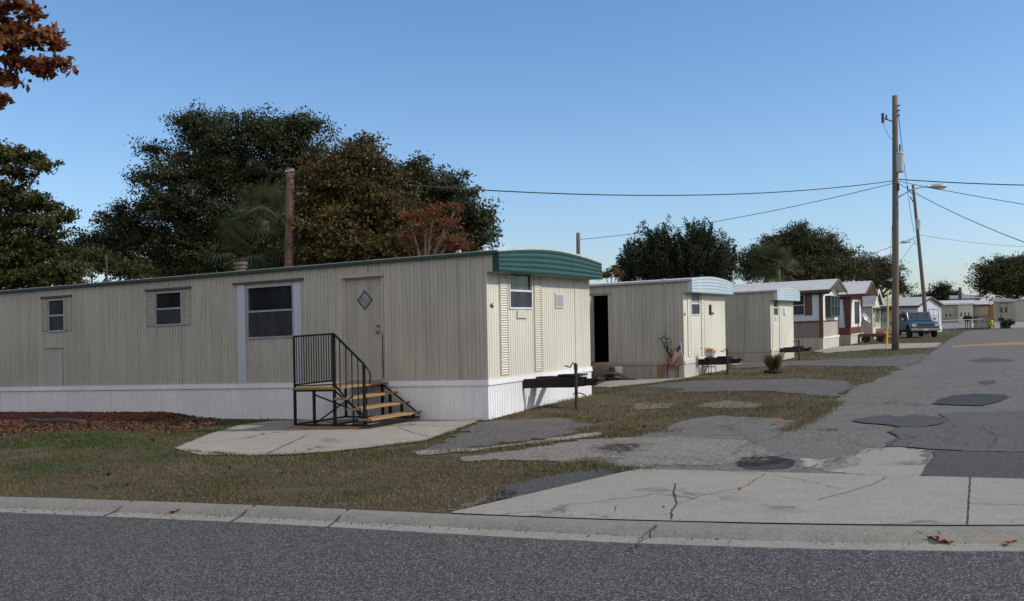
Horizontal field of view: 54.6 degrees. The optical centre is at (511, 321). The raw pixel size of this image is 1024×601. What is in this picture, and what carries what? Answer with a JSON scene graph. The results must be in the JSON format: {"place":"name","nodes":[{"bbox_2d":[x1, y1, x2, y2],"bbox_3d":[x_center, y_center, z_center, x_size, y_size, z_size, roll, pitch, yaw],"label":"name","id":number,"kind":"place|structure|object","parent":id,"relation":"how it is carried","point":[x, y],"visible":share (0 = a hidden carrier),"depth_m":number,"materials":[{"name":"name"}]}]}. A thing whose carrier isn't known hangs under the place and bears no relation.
{"place":"outdoors","nodes":[
{"label":"outdoors","id":0,"kind":"place"},
{"bbox_2d":[0,513,1023,600],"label":"street","id":1,"kind":"structure","parent":0,"point":[44,557],"depth_m":6.73,"materials":[{"name":"asphalt"}]},
{"bbox_2d":[0,496,1023,543],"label":"kerb","id":2,"kind":"structure","parent":1,"relation":"on","point":[880,534],"depth_m":7.82,"materials":[{"name":"concrete"}]},
{"bbox_2d":[103,500,349,526],"bbox_3d":[-2.675,1.761,9.163,2.659,0.123,0.541,-1,0,23],"label":"kerb joint","id":3,"kind":"object","parent":2,"relation":"on","point":[241,514],"visible":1,"depth_m":9.03,"materials":[{"name":"concrete"}]},
{"bbox_2d":[638,525,656,542],"bbox_3d":[1.048,1.575,7.399,0.066,0.004,0.744,-1,0,18],"label":"pavement crack","id":4,"kind":"object","parent":2,"relation":"on","point":[649,534],"visible":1,"depth_m":7.31,"materials":[{"name":"concrete"}]},
{"bbox_2d":[0,508,1023,551],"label":"gutter","id":5,"kind":"object","parent":1,"relation":"on","point":[732,543],"visible":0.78,"depth_m":7.62,"materials":[{"name":"concrete"}]},
{"bbox_2d":[4,507,980,548],"bbox_3d":[-0.096,1.684,8.192,18.624,0.456,1.380,-1,0,16],"label":"gutter debris","id":6,"kind":"object","parent":5,"relation":"on","point":[368,523],"visible":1,"depth_m":8.56,"materials":[{"name":"brown plant"}]},
{"bbox_2d":[934,530,951,543],"bbox_3d":[3.029,1.513,6.946,0.138,0.063,0.190,-1,0,18],"label":"fallen leaf","id":7,"kind":"object","parent":5,"relation":"on","point":[942,539],"visible":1,"depth_m":6.91,"materials":[{"name":"plant"}]},
{"bbox_2d":[1001,539,1016,544],"bbox_3d":[3.396,1.508,6.770,0.110,0.036,0.105,-1,0,24],"label":"fallen leaf","id":8,"kind":"object","parent":5,"relation":"on","point":[1009,541],"visible":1,"depth_m":6.77,"materials":[{"name":"plant"}]},
{"bbox_2d":[0,326,1023,525],"bbox_3d":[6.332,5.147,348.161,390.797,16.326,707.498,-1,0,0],"label":"ground","id":9,"kind":"structure","parent":0,"point":[589,403],"depth_m":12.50,"materials":[{"name":"plant"}]},
{"bbox_2d":[0,0,78,110],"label":"maple tree","id":10,"kind":"object","parent":9,"relation":"on","point":[13,33],"visible":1,"depth_m":14.96,"materials":[{"name":"red plant"}]},
{"bbox_2d":[0,138,100,289],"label":"broadleaf tree","id":11,"kind":"object","parent":9,"relation":"on","point":[27,253],"visible":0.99,"depth_m":25.71,"materials":[{"name":"green plant"}]},
{"bbox_2d":[24,417,86,423],"bbox_3d":[-9.392,2.071,20.364,1.804,0.173,0.136,-1,0,29],"label":"timber","id":12,"kind":"object","parent":9,"relation":"on","point":[64,420],"visible":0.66,"depth_m":20.25,"materials":[{"name":"brown wood"}]},
{"bbox_2d":[0,411,189,428],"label":"mulch bed","id":13,"kind":"object","parent":9,"relation":"on","point":[61,414],"visible":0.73,"depth_m":20.82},
{"bbox_2d":[48,243,167,282],"bbox_3d":[-12.210,0.072,29.822,3.862,4.992,1.890,-1,0,0],"label":"shrub","id":14,"kind":"object","parent":9,"relation":"on","point":[134,268],"visible":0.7,"depth_m":29.56,"materials":[{"name":"green plant"}]},
{"bbox_2d":[58,97,345,280],"bbox_3d":[-11.445,-2.758,36.181,11.670,10.706,4.963,-1,0,0],"label":"oak tree","id":15,"kind":"object","parent":9,"relation":"on","point":[221,164],"visible":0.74,"depth_m":35.27,"materials":[{"name":"green plant"}]},
{"bbox_2d":[195,219,282,271],"bbox_3d":[-7.920,-0.463,30.062,3.114,5.308,3.128,-1,0,0],"label":"cabbage palm","id":16,"kind":"object","parent":9,"relation":"on","point":[234,235],"visible":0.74,"depth_m":29.66,"materials":[{"name":"green plant"}]},
{"bbox_2d":[209,180,296,268],"bbox_3d":[-7.681,-1.138,31.065,3.179,6.663,3.147,-1,0,34],"label":"cabbage palm","id":17,"kind":"object","parent":9,"relation":"on","point":[272,199],"visible":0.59,"depth_m":30.57,"materials":[{"name":"green plant"}]},
{"bbox_2d":[255,216,321,268],"bbox_3d":[-6.257,-0.643,29.989,2.594,5.537,3.024,-1,0,38],"label":"cabbage palm","id":18,"kind":"object","parent":9,"relation":"on","point":[278,256],"visible":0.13,"depth_m":29.57,"materials":[{"name":"green plant"}]},
{"bbox_2d":[284,168,293,266],"bbox_3d":[-6.112,-0.889,27.000,0.520,6.550,0.268,-1,0,0],"label":"utility pole","id":19,"kind":"object","parent":9,"relation":"on","point":[288,255],"visible":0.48,"depth_m":26.90,"materials":[{"name":"brown wood"}]},
{"bbox_2d":[295,175,892,195],"bbox_3d":[5.908,-5.264,36.642,30.688,2.205,0.037,-1,0,-39],"label":"overhead cable","id":20,"kind":"object","parent":19,"relation":"attached to","point":[623,195],"visible":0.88,"depth_m":34.75,"materials":[{"name":"rubber"}]},
{"bbox_2d":[0,244,601,419],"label":"mobile home","id":21,"kind":"object","parent":9,"relation":"on","point":[458,335],"visible":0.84,"depth_m":19.74,"materials":[{"name":"beige metal"}]},
{"bbox_2d":[47,298,64,331],"bbox_3d":[-10.348,-0.132,22.562,0.551,0.759,0.080,-1,0,27],"label":"window","id":22,"kind":"structure","parent":21,"relation":"in","point":[55,306],"depth_m":22.57,"materials":[{"name":"glass"}]},
{"bbox_2d":[154,290,181,325],"bbox_3d":[-7.253,-0.267,20.985,0.783,0.744,0.080,-1,0,27],"label":"window","id":23,"kind":"structure","parent":21,"relation":"in","point":[168,312],"depth_m":20.99,"materials":[{"name":"glass"}]},
{"bbox_2d":[246,283,293,338],"bbox_3d":[-4.799,-0.189,19.739,1.195,1.084,0.080,-1,0,27],"label":"window","id":24,"kind":"structure","parent":21,"relation":"in","point":[270,308],"depth_m":19.73,"materials":[{"name":"glass"}]},
{"bbox_2d":[346,278,381,378],"bbox_3d":[-2.799,0.152,18.702,0.822,1.913,0.105,-1,0,27],"label":"door","id":25,"kind":"structure","parent":21,"relation":"in","point":[363,296],"depth_m":18.71,"materials":[{"name":"beige metal"}]},
{"bbox_2d":[508,274,532,308],"bbox_3d":[0.143,-0.573,18.727,0.080,0.696,0.980,-1,0,27],"label":"window","id":26,"kind":"structure","parent":21,"relation":"in","point":[520,286],"depth_m":18.74,"materials":[{"name":"clear glass"}]},
{"bbox_2d":[176,419,476,454],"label":"concrete slab","id":27,"kind":"structure","parent":9,"relation":"on","point":[258,438],"depth_m":15.68,"materials":[{"name":"concrete"}]},
{"bbox_2d":[291,333,421,428],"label":"entry stairs","id":28,"kind":"structure","parent":27,"relation":"on","point":[333,387],"depth_m":17.16,"materials":[{"name":"black metal"}]},
{"bbox_2d":[262,128,438,265],"bbox_3d":[-4.441,-1.542,28.005,4.937,7.583,4.199,-1,0,0],"label":"oak tree","id":29,"kind":"object","parent":9,"relation":"on","point":[352,202],"visible":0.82,"depth_m":27.33,"materials":[{"name":"green plant"}]},
{"bbox_2d":[0,409,741,509],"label":"leaf litter","id":30,"kind":"object","parent":9,"relation":"on","point":[184,422],"visible":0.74,"depth_m":18.93,"materials":[{"name":"brown plant"}]},
{"bbox_2d":[391,197,479,255],"bbox_3d":[-2.014,-0.582,26.115,2.427,5.407,1.674,-1,0,0],"label":"cypress tree","id":31,"kind":"object","parent":9,"relation":"on","point":[417,234],"visible":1,"depth_m":26.00,"materials":[{"name":"brown plant"}]},
{"bbox_2d":[385,150,504,253],"bbox_3d":[-2.486,-1.738,33.179,4.950,7.926,3.324,-1,0,10],"label":"oak tree","id":32,"kind":"object","parent":9,"relation":"on","point":[478,223],"visible":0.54,"depth_m":32.48,"materials":[{"name":"green plant"}]},
{"bbox_2d":[430,492,499,511],"bbox_3d":[-0.335,1.651,9.061,0.618,0.015,1.389,-1,0,29],"label":"bare patch","id":33,"kind":"object","parent":9,"relation":"on","point":[475,502],"visible":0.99,"depth_m":8.97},
{"bbox_2d":[411,417,601,452],"bbox_3d":[0.210,1.706,15.371,2.988,0.078,5.475,-1,0,8],"label":"parking pad","id":34,"kind":"object","parent":9,"relation":"on","point":[488,433],"visible":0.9,"depth_m":15.25,"materials":[{"name":"concrete"}]},
{"bbox_2d":[414,432,599,454],"bbox_3d":[0.061,1.684,13.650,3.432,0.052,0.878,-1,0,-31],"label":"concrete strip","id":35,"kind":"object","parent":9,"relation":"on","point":[552,438],"visible":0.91,"depth_m":13.53,"materials":[{"name":"concrete"}]},
{"bbox_2d":[474,467,629,504],"bbox_3d":[0.347,1.631,9.976,1.061,0.032,2.828,-1,0,45],"label":"asphalt wedge","id":36,"kind":"object","parent":9,"relation":"on","point":[537,485],"visible":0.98,"depth_m":10.04,"materials":[{"name":"asphalt"}]},
{"bbox_2d":[576,233,579,254],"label":"utility pole","id":37,"kind":"object","parent":9,"relation":"on","point":[577,243],"visible":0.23,"depth_m":61.90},
{"bbox_2d":[580,183,891,239],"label":"overhead cable","id":38,"kind":"object","parent":37,"relation":"attached to","point":[747,215],"visible":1,"depth_m":52.37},
{"bbox_2d":[591,365,617,378],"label":"wooden steps","id":39,"kind":"structure","parent":9,"relation":"on","point":[608,373],"depth_m":29.61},
{"bbox_2d":[597,265,623,282],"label":"sapling","id":40,"kind":"object","parent":9,"relation":"on","point":[614,270],"visible":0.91,"depth_m":57.86,"materials":[{"name":"brown plant"}]},
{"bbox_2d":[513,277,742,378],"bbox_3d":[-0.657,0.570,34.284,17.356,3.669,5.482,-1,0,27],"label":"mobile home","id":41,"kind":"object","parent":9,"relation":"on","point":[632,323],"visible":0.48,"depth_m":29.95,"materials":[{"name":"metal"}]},
{"bbox_2d":[590,296,594,361],"bbox_3d":[2.344,0.251,30.079,0.040,2.004,0.710,-1,0,27],"label":"door","id":42,"kind":"structure","parent":41,"relation":"in","point":[592,344],"depth_m":30.24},
{"bbox_2d":[691,293,699,314],"bbox_3d":[5.568,-0.535,30.236,0.080,0.714,0.900,-1,0,27],"label":"window","id":43,"kind":"structure","parent":41,"relation":"in","point":[695,297],"depth_m":30.27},
{"bbox_2d":[596,377,689,386],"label":"concrete slab","id":44,"kind":"structure","parent":9,"relation":"on","point":[617,383],"depth_m":28.01,"materials":[{"name":"concrete"}]},
{"bbox_2d":[602,370,638,379],"bbox_3d":[3.295,1.584,29.435,1.184,0.257,0.484,-1,0,37],"label":"board pile","id":45,"kind":"object","parent":44,"relation":"on","point":[622,376],"visible":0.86,"depth_m":29.34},
{"bbox_2d":[657,333,683,377],"bbox_3d":[4.685,0.992,29.085,0.803,1.374,0.412,-1,0,27],"label":"potted plant","id":46,"kind":"object","parent":44,"relation":"on","point":[669,360],"visible":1,"depth_m":29.06,"materials":[{"name":"green plant"}]},
{"bbox_2d":[671,343,684,377],"bbox_3d":[4.838,1.140,28.926,0.420,1.052,0.040,-1,0,27],"label":"flag","id":47,"kind":"object","parent":44,"relation":"on","point":[676,354],"visible":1,"depth_m":28.92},
{"bbox_2d":[620,402,678,409],"bbox_3d":[2.650,1.645,19.312,1.550,0.045,2.300,-1,0,0],"label":"bare patch","id":48,"kind":"object","parent":9,"relation":"on","point":[639,406],"visible":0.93,"depth_m":19.22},
{"bbox_2d":[614,214,742,282],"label":"cedar tree","id":49,"kind":"object","parent":9,"relation":"on","point":[665,255],"visible":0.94,"depth_m":74.15,"materials":[{"name":"green plant"}]},
{"bbox_2d":[701,347,716,374],"bbox_3d":[5.996,1.216,30.215,0.491,0.848,0.376,-1,0,27],"label":"flower stand","id":50,"kind":"object","parent":9,"relation":"on","point":[709,353],"visible":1,"depth_m":30.14,"materials":[{"name":"metal"}]},
{"bbox_2d":[698,400,762,408],"bbox_3d":[4.085,1.583,18.769,1.750,0.046,2.400,-1,0,0],"label":"bare patch","id":51,"kind":"object","parent":9,"relation":"on","point":[728,404],"visible":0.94,"depth_m":18.74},
{"bbox_2d":[730,271,734,286],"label":"pipe mast","id":52,"kind":"object","parent":9,"relation":"on","point":[732,276],"visible":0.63,"depth_m":55.95,"materials":[{"name":"grey metal"}]},
{"bbox_2d":[452,469,1023,524],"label":"driveway apron","id":53,"kind":"object","parent":9,"relation":"on","point":[767,497],"visible":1,"depth_m":8.58,"materials":[{"name":"concrete"}]},
{"bbox_2d":[671,483,677,518],"bbox_3d":[1.432,1.566,8.713,0.056,0.013,1.784,-1,0,10],"label":"pavement crack","id":54,"kind":"object","parent":53,"relation":"on","point":[675,500],"visible":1,"depth_m":8.65,"materials":[{"name":"concrete"}]},
{"bbox_2d":[966,477,970,523],"bbox_3d":[3.804,1.468,8.253,0.023,0.002,2.306,-1,0,25],"label":"pavement joint","id":55,"kind":"object","parent":53,"relation":"on","point":[968,501],"visible":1,"depth_m":8.07,"materials":[{"name":"concrete"}]},
{"bbox_2d":[628,378,856,396],"bbox_3d":[5.366,1.586,23.832,6.100,0.150,7.109,-1,0,26],"label":"parking pad","id":56,"kind":"object","parent":9,"relation":"on","point":[821,387],"visible":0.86,"depth_m":23.93,"materials":[{"name":"concrete"}]},
{"bbox_2d":[725,288,811,362],"bbox_3d":[5.184,0.512,42.950,15.297,3.467,4.531,-1,0,27],"label":"mobile home","id":57,"kind":"object","parent":9,"relation":"on","point":[759,325],"visible":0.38,"depth_m":38.61,"materials":[{"name":"grey"}]},
{"bbox_2d":[773,300,777,315],"bbox_3d":[10.322,-0.534,38.892,0.080,0.655,0.820,-1,0,27],"label":"window","id":58,"kind":"structure","parent":57,"relation":"in","point":[775,303],"depth_m":38.93,"materials":[{"name":"clear glass"}]},
{"bbox_2d":[762,353,783,373],"bbox_3d":[7.794,1.256,29.707,0.739,0.652,0.749,-1,0,0],"label":"grass clump","id":59,"kind":"object","parent":9,"relation":"on","point":[772,363],"visible":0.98,"depth_m":29.63,"materials":[{"name":"plant"}]},
{"bbox_2d":[747,243,801,283],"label":"cabbage palm","id":60,"kind":"object","parent":9,"relation":"on","point":[767,260],"visible":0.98,"depth_m":77.55,"materials":[{"name":"green plant"}]},
{"bbox_2d":[733,279,847,349],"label":"mobile home","id":61,"kind":"object","parent":9,"relation":"on","point":[816,311],"visible":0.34,"depth_m":52.67,"materials":[{"name":"white metal"}]},
{"bbox_2d":[793,295,804,315],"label":"window","id":62,"kind":"structure","parent":61,"relation":"in","point":[798,306],"depth_m":52.59,"materials":[{"name":"clear glass"}]},
{"bbox_2d":[825,295,839,317],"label":"bay window","id":63,"kind":"structure","parent":61,"relation":"in","point":[832,302],"depth_m":53.63,"materials":[{"name":"glass"}]},
{"bbox_2d":[735,218,882,283],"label":"oak tree","id":64,"kind":"object","parent":9,"relation":"on","point":[814,257],"visible":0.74,"depth_m":86.86,"materials":[{"name":"green plant"}]},
{"bbox_2d":[728,353,930,368],"bbox_3d":[12.039,1.470,36.923,7.134,0.174,11.775,-1,0,28],"label":"parking pad","id":65,"kind":"object","parent":9,"relation":"on","point":[902,360],"visible":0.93,"depth_m":35.27,"materials":[{"name":"concrete"}]},
{"bbox_2d":[838,281,878,344],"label":"mobile home","id":66,"kind":"object","parent":9,"relation":"on","point":[851,311],"visible":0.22,"depth_m":60.50,"materials":[{"name":"metal"}]},
{"bbox_2d":[854,301,859,322],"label":"window","id":67,"kind":"structure","parent":66,"relation":"in","point":[856,303],"depth_m":62.41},
{"bbox_2d":[861,313,872,342],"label":"satellite dish","id":68,"kind":"object","parent":9,"relation":"on","point":[866,318],"visible":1,"depth_m":62.96,"materials":[{"name":"grey metal"}]},
{"bbox_2d":[859,333,891,341],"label":"trailer cart","id":69,"kind":"object","parent":9,"relation":"on","point":[867,336],"visible":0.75,"depth_m":62.35,"materials":[{"name":"metal"}]},
{"bbox_2d":[862,289,891,339],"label":"mobile home","id":70,"kind":"object","parent":9,"relation":"on","point":[871,304],"visible":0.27,"depth_m":70.69,"materials":[{"name":"grey"}]},
{"bbox_2d":[814,343,940,352],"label":"parking pad","id":71,"kind":"object","parent":9,"relation":"on","point":[872,346],"visible":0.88,"depth_m":51.47,"materials":[{"name":"concrete"}]},
{"bbox_2d":[876,331,891,339],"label":"entry steps","id":72,"kind":"structure","parent":9,"relation":"on","point":[889,337],"depth_m":69.21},
{"bbox_2d":[851,250,917,297],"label":"oak tree","id":73,"kind":"object","parent":9,"relation":"on","point":[881,284],"visible":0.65,"depth_m":97.76,"materials":[{"name":"green plant"}]},
{"bbox_2d":[880,296,944,332],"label":"mobile home","id":74,"kind":"object","parent":9,"relation":"on","point":[913,304],"visible":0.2,"depth_m":94.00,"materials":[{"name":"white metal"}]},
{"bbox_2d":[881,95,946,349],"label":"utility pole","id":75,"kind":"object","parent":9,"relation":"on","point":[897,161],"visible":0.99,"depth_m":46.16,"materials":[{"name":"brown wood"}]},
{"bbox_2d":[886,232,891,347],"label":"guy wire marker","id":76,"kind":"object","parent":75,"relation":"attached to","point":[887,309],"visible":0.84,"depth_m":49.22,"materials":[{"name":"yellow plastic"}]},
{"bbox_2d":[898,113,913,230],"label":"overhead cable","id":77,"kind":"object","parent":75,"relation":"attached to","point":[904,167],"visible":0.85,"depth_m":56.66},
{"bbox_2d":[898,183,1022,241],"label":"overhead cable","id":78,"kind":"object","parent":75,"relation":"attached to","point":[962,216],"visible":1,"depth_m":38.41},
{"bbox_2d":[898,179,1023,185],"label":"overhead cable","id":79,"kind":"object","parent":75,"relation":"attached to","point":[961,182],"visible":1,"depth_m":45.27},
{"bbox_2d":[898,181,1023,204],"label":"overhead cable","id":80,"kind":"object","parent":75,"relation":"attached to","point":[961,193],"visible":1,"depth_m":42.48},
{"bbox_2d":[901,185,928,334],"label":"utility pole","id":81,"kind":"object","parent":9,"relation":"on","point":[917,229],"visible":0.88,"depth_m":79.88,"materials":[{"name":"brown wood"}]},
{"bbox_2d":[827,237,914,268],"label":"overhead cable","id":82,"kind":"object","parent":81,"relation":"attached to","point":[867,255],"visible":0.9,"depth_m":79.90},
{"bbox_2d":[918,234,1023,246],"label":"overhead cable","id":83,"kind":"object","parent":81,"relation":"attached to","point":[974,242],"visible":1,"depth_m":79.87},
{"bbox_2d":[899,312,940,337],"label":"pickup truck","id":84,"kind":"object","parent":9,"relation":"on","point":[919,323],"visible":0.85,"depth_m":71.05,"materials":[{"name":"blue paint"}]},
{"bbox_2d":[904,279,957,300],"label":"pine tree","id":85,"kind":"object","parent":9,"relation":"on","point":[942,291],"visible":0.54,"depth_m":169.22,"materials":[{"name":"green plant"}]},
{"bbox_2d":[940,300,974,328],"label":"mobile home","id":86,"kind":"object","parent":9,"relation":"on","point":[957,310],"visible":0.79,"depth_m":112.81,"materials":[{"name":"beige metal"}]},
{"bbox_2d":[959,311,969,316],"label":"window","id":87,"kind":"structure","parent":86,"relation":"in","point":[969,311],"depth_m":112.27,"materials":[{"name":"clear glass"}]},
{"bbox_2d":[958,287,961,299],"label":"utility pole","id":88,"kind":"object","parent":9,"relation":"on","point":[959,293],"visible":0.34,"depth_m":129.84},
{"bbox_2d":[949,295,981,299],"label":"long building","id":89,"kind":"structure","parent":9,"relation":"on","point":[964,297],"depth_m":151.32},
{"bbox_2d":[941,318,993,329],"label":"rail fence","id":90,"kind":"object","parent":9,"relation":"on","point":[969,321],"visible":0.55,"depth_m":98.98,"materials":[{"name":"metal"}]},
{"bbox_2d":[963,315,977,327],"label":"barbecue grill","id":91,"kind":"object","parent":9,"relation":"on","point":[967,317],"visible":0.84,"depth_m":107.75,"materials":[{"name":"black metal"}]},
{"bbox_2d":[973,300,993,326],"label":"mobile home","id":92,"kind":"object","parent":9,"relation":"on","point":[982,310],"visible":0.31,"depth_m":116.46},
{"bbox_2d":[959,251,1023,299],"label":"oak tree","id":93,"kind":"object","parent":9,"relation":"on","point":[1001,276],"visible":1,"depth_m":124.45,"materials":[{"name":"green plant"}]},
{"bbox_2d":[989,320,993,328],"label":"fire hydrant","id":94,"kind":"object","parent":9,"relation":"on","point":[991,323],"visible":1,"depth_m":99.89,"materials":[{"name":"metal"}]},
{"bbox_2d":[997,318,1016,328],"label":"shrub","id":95,"kind":"object","parent":9,"relation":"on","point":[1007,323],"visible":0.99,"depth_m":95.93,"materials":[{"name":"green plant"}]},
{"bbox_2d":[991,298,1023,327],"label":"mobile home","id":96,"kind":"object","parent":9,"relation":"on","point":[1008,308],"visible":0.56,"depth_m":100.19,"materials":[{"name":"beige metal"}]},
{"bbox_2d":[0,0,1023,304],"label":"sky","id":97,"kind":"structure","parent":0,"point":[618,97],"materials":[{"name":"blue"}]},
{"bbox_2d":[477,327,1023,477],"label":"side road","id":98,"kind":"structure","parent":0,"point":[819,441],"depth_m":16.39,"materials":[{"name":"asphalt"}]},
{"bbox_2d":[459,436,779,467],"bbox_3d":[1.245,1.617,12.320,4.300,0.104,3.550,-1,0,0],"label":"worn pad","id":99,"kind":"object","parent":98,"relation":"on","point":[672,451],"visible":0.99,"depth_m":12.20,"materials":[{"name":"concrete"}]},
{"bbox_2d":[597,443,638,452],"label":"tar patch","id":100,"kind":"object","parent":99,"relation":"on","point":[617,444],"visible":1,"depth_m":12.73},
{"bbox_2d":[737,455,795,469],"bbox_3d":[2.793,1.544,10.888,0.900,0.021,1.300,-1,0,0],"label":"tar patch","id":101,"kind":"object","parent":99,"relation":"on","point":[783,465],"visible":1,"depth_m":10.69,"materials":[{"name":"asphalt"}]},
{"bbox_2d":[799,458,848,467],"bbox_3d":[3.355,1.521,10.646,0.900,0.022,1.150,-1,0,0],"label":"concrete patch","id":102,"kind":"object","parent":98,"relation":"on","point":[809,463],"visible":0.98,"depth_m":10.65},
{"bbox_2d":[802,430,902,468],"bbox_3d":[4.183,1.484,11.641,0.428,0.018,3.897,-1,0,34],"label":"pavement crack","id":103,"kind":"object","parent":98,"relation":"on","point":[859,452],"visible":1,"depth_m":11.22,"materials":[{"name":"soil"}]},
{"bbox_2d":[817,446,926,475],"bbox_3d":[3.898,1.497,10.709,1.557,0.039,2.797,-1,0,21],"label":"light patch","id":104,"kind":"object","parent":98,"relation":"on","point":[898,460],"visible":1,"depth_m":10.47,"materials":[{"name":"concrete"}]},
{"bbox_2d":[853,415,949,426],"bbox_3d":[5.753,1.458,14.613,1.874,0.038,1.520,-1,0,-45],"label":"dark patch","id":105,"kind":"object","parent":98,"relation":"on","point":[914,421],"visible":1,"depth_m":14.56,"materials":[{"name":"asphalt"}]},
{"bbox_2d":[886,410,1023,451],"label":"dark patch","id":106,"kind":"object","parent":98,"relation":"on","point":[1003,425],"visible":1,"depth_m":12.70,"materials":[{"name":"asphalt"}]},
{"bbox_2d":[932,394,1008,404],"bbox_3d":[8.233,1.394,17.744,1.193,0.032,2.719,-1,0,38],"label":"tar patch","id":107,"kind":"object","parent":98,"relation":"on","point":[974,399],"visible":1,"depth_m":17.66,"materials":[{"name":"asphalt"}]},
{"bbox_2d":[922,450,1023,477],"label":"dark patch","id":108,"kind":"object","parent":98,"relation":"on","point":[977,464],"visible":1,"depth_m":10.05,"materials":[{"name":"asphalt"}]},
{"bbox_2d":[977,380,995,384],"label":"tar patch","id":109,"kind":"object","parent":98,"relation":"on","point":[985,382],"visible":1,"depth_m":22.06,"materials":[{"name":"asphalt"}]},
{"bbox_2d":[953,342,1023,346],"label":"yellow line","id":110,"kind":"object","parent":98,"relation":"on","point":[1009,343],"visible":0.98,"depth_m":48.65,"materials":[{"name":"paint"}]},
{"bbox_2d":[970,357,1012,361],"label":"tar patch","id":111,"kind":"object","parent":98,"relation":"on","point":[986,359],"visible":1,"depth_m":32.48,"materials":[{"name":"asphalt"}]}
]}

